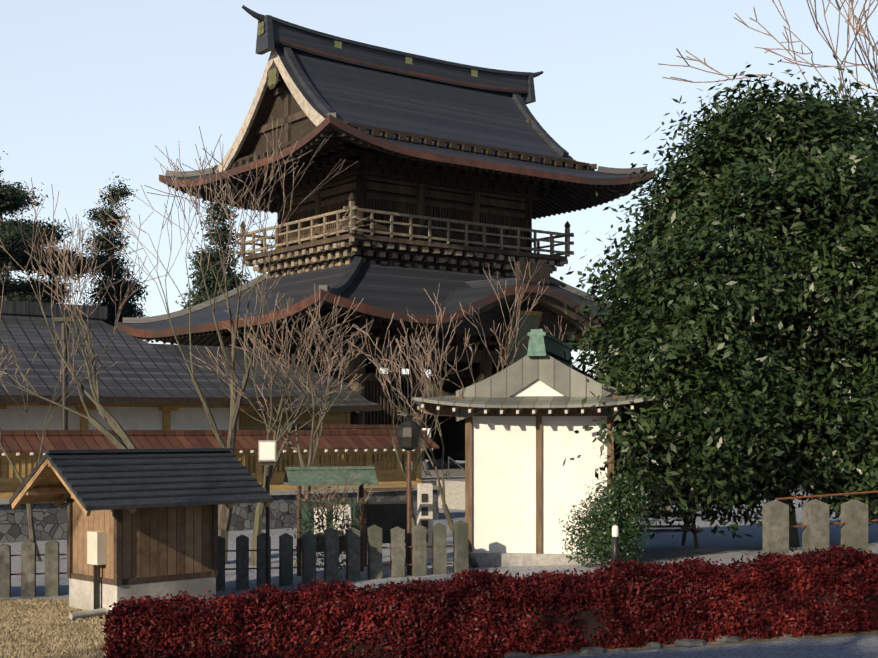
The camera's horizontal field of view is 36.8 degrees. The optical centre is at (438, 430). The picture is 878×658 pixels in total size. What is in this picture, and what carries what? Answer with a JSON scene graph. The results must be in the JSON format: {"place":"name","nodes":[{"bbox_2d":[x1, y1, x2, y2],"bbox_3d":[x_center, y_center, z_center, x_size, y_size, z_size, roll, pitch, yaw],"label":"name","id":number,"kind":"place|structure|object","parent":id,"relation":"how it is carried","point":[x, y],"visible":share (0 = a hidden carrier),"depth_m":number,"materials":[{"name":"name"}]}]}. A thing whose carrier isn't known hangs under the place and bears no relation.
{"place":"outdoors","nodes":[
{"label":"outdoors","id":0,"kind":"place"},
{"bbox_2d":[0,596,241,657],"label":"lawn grass","id":1,"kind":"structure","parent":0,"point":[34,626],"depth_m":18.43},
{"bbox_2d":[0,151,250,342],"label":"conifer","id":2,"kind":"object","parent":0,"point":[13,198],"depth_m":90.71,"materials":[{"name":"green plant"}]},
{"bbox_2d":[0,300,293,477],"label":"tiled-roof building","id":3,"kind":"structure","parent":0,"point":[143,385],"depth_m":40.03,"materials":[{"name":"grey tile"}]},
{"bbox_2d":[0,456,825,542],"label":"stone wall","id":4,"kind":"structure","parent":0,"point":[50,521],"depth_m":37.63,"materials":[{"name":"stone"}]},
{"bbox_2d":[0,428,438,498],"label":"roofed fence","id":5,"kind":"object","parent":4,"relation":"on","point":[20,445],"visible":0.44,"depth_m":37.81,"materials":[{"name":"brown wood"}]},
{"bbox_2d":[149,343,381,471],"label":"corridor wing","id":6,"kind":"structure","parent":4,"relation":"on","point":[356,402],"depth_m":49.42,"materials":[{"name":"grey tile"}]},
{"bbox_2d":[284,422,399,469],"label":"roofed fence return","id":7,"kind":"object","parent":4,"relation":"on","point":[349,427],"visible":0.1,"depth_m":46.31,"materials":[{"name":"brown wood"}]},
{"bbox_2d":[340,411,358,423],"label":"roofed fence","id":8,"kind":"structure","parent":4,"relation":"on","point":[347,417],"depth_m":50.50,"materials":[{"name":"brown wood"}]},
{"bbox_2d":[116,5,655,476],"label":"temple gate","id":9,"kind":"structure","parent":4,"relation":"on","point":[454,179],"depth_m":53.14,"materials":[{"name":"brown wood"}]},
{"bbox_2d":[0,492,877,657],"bbox_3d":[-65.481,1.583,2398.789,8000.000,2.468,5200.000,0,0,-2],"label":"ground","id":10,"kind":"structure","parent":0,"point":[663,547],"depth_m":25.17,"materials":[{"name":"grey gravel"}]},
{"bbox_2d":[54,317,75,429],"bbox_3d":[-9.895,-0.088,34.923,0.500,5.810,0.300,0,0,-2],"label":"utility pole","id":11,"kind":"object","parent":10,"relation":"on","point":[64,382],"visible":0.54,"depth_m":34.86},
{"bbox_2d":[9,448,272,619],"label":"pump shed","id":12,"kind":"structure","parent":10,"relation":"on","point":[141,522],"depth_m":20.50,"materials":[{"name":"wood"}]},
{"bbox_2d":[258,440,276,584],"bbox_3d":[-2.933,1.492,22.600,0.300,2.650,0.180,0,0,-2],"label":"sign post","id":13,"kind":"object","parent":10,"relation":"on","point":[267,450],"visible":0.94,"depth_m":22.58,"materials":[{"name":"metal"}]},
{"bbox_2d":[0,116,604,568],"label":"bare trees","id":14,"kind":"object","parent":10,"relation":"on","point":[122,440],"visible":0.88,"depth_m":27.61,"materials":[{"name":"brown plant"}]},
{"bbox_2d":[279,473,372,577],"bbox_3d":[-2.051,1.818,24.231,1.772,2.051,1.389,0,0,-2],"label":"dead shrub","id":15,"kind":"object","parent":10,"relation":"on","point":[340,527],"depth_m":24.25,"materials":[{"name":"brown plant"}]},
{"bbox_2d":[283,466,378,575],"bbox_3d":[-2.075,1.752,25.235,1.700,2.130,0.900,0,0,-14],"label":"notice board","id":16,"kind":"object","parent":10,"relation":"on","point":[298,477],"visible":0.65,"depth_m":25.12,"materials":[{"name":"green wood"}]},
{"bbox_2d":[364,488,413,564],"bbox_3d":[-1.070,1.992,26.863,1.100,1.650,0.160,0,0,-14],"label":"info board","id":17,"kind":"object","parent":10,"relation":"on","point":[386,516],"visible":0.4,"depth_m":26.84,"materials":[{"name":"brown wood"}]},
{"bbox_2d":[397,415,421,574],"bbox_3d":[-0.548,1.267,24.277,0.500,3.120,0.500,0,0,-2],"label":"lamp post","id":18,"kind":"object","parent":10,"relation":"on","point":[409,435],"visible":0.81,"depth_m":24.23,"materials":[{"name":"brown metal"}]},
{"bbox_2d":[417,483,432,558],"bbox_3d":[-0.298,1.967,27.885,0.500,1.700,0.500,0,0,-14],"label":"shrine name marker","id":19,"kind":"object","parent":10,"relation":"on","point":[424,504],"visible":0.54,"depth_m":27.76,"materials":[{"name":"stone"}]},
{"bbox_2d":[0,491,877,597],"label":"stone fence posts","id":20,"kind":"object","parent":10,"relation":"on","point":[816,523],"visible":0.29,"depth_m":23.17,"materials":[{"name":"stone"}]},
{"bbox_2d":[412,329,661,567],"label":"white storehouse","id":21,"kind":"structure","parent":10,"relation":"on","point":[527,416],"depth_m":24.94,"materials":[{"name":"paint"}]},
{"bbox_2d":[556,457,670,567],"bbox_3d":[3.126,1.553,24.000,2.076,2.164,1.632,0,0,-2],"label":"shrub by storehouse","id":22,"kind":"object","parent":10,"relation":"on","point":[600,534],"depth_m":23.77,"materials":[{"name":"green plant"}]},
{"bbox_2d":[612,525,618,565],"bbox_3d":[3.027,2.021,22.675,0.120,0.800,0.120,0,0,-2],"label":"bollard light","id":23,"kind":"object","parent":10,"relation":"on","point":[615,532],"visible":0.9,"depth_m":22.63,"materials":[{"name":"black plastic"}]},
{"bbox_2d":[503,633,814,657],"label":"hedge kerb stones","id":24,"kind":"object","parent":10,"relation":"on","point":[689,643],"visible":0.56,"depth_m":14.79,"materials":[{"name":"grey stone"}]},
{"bbox_2d":[629,512,702,547],"bbox_3d":[4.778,2.193,28.825,1.937,0.758,1.678,0,0,-2],"label":"bench","id":25,"kind":"object","parent":10,"relation":"on","point":[694,532],"visible":0.38,"depth_m":28.44,"materials":[{"name":"brown wood"}]},
{"bbox_2d":[560,54,877,546],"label":"evergreen","id":26,"kind":"object","parent":10,"relation":"on","point":[738,438],"depth_m":24.92,"materials":[{"name":"green plant"}]},
{"bbox_2d":[600,67,877,541],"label":"evergreen leaves","id":27,"kind":"object","parent":10,"relation":"on","point":[783,147],"visible":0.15,"depth_m":25.37,"materials":[{"name":"green plant"}]},
{"bbox_2d":[658,0,877,518],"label":"bare tree","id":28,"kind":"object","parent":10,"relation":"on","point":[859,28],"visible":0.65,"depth_m":38.93,"materials":[{"name":"brown plant"}]},
{"bbox_2d":[0,577,877,657],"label":"lawn ground","id":29,"kind":"structure","parent":0,"point":[673,645],"depth_m":15.08,"materials":[{"name":"plant"}]},
{"bbox_2d":[99,541,877,657],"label":"hedge","id":30,"kind":"object","parent":29,"relation":"on","point":[589,622],"visible":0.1,"depth_m":14.94,"materials":[{"name":"red plant"}]},
{"bbox_2d":[0,0,877,378],"label":"sky","id":31,"kind":"structure","parent":0,"point":[89,89],"materials":[{"name":"blue"}]}
]}

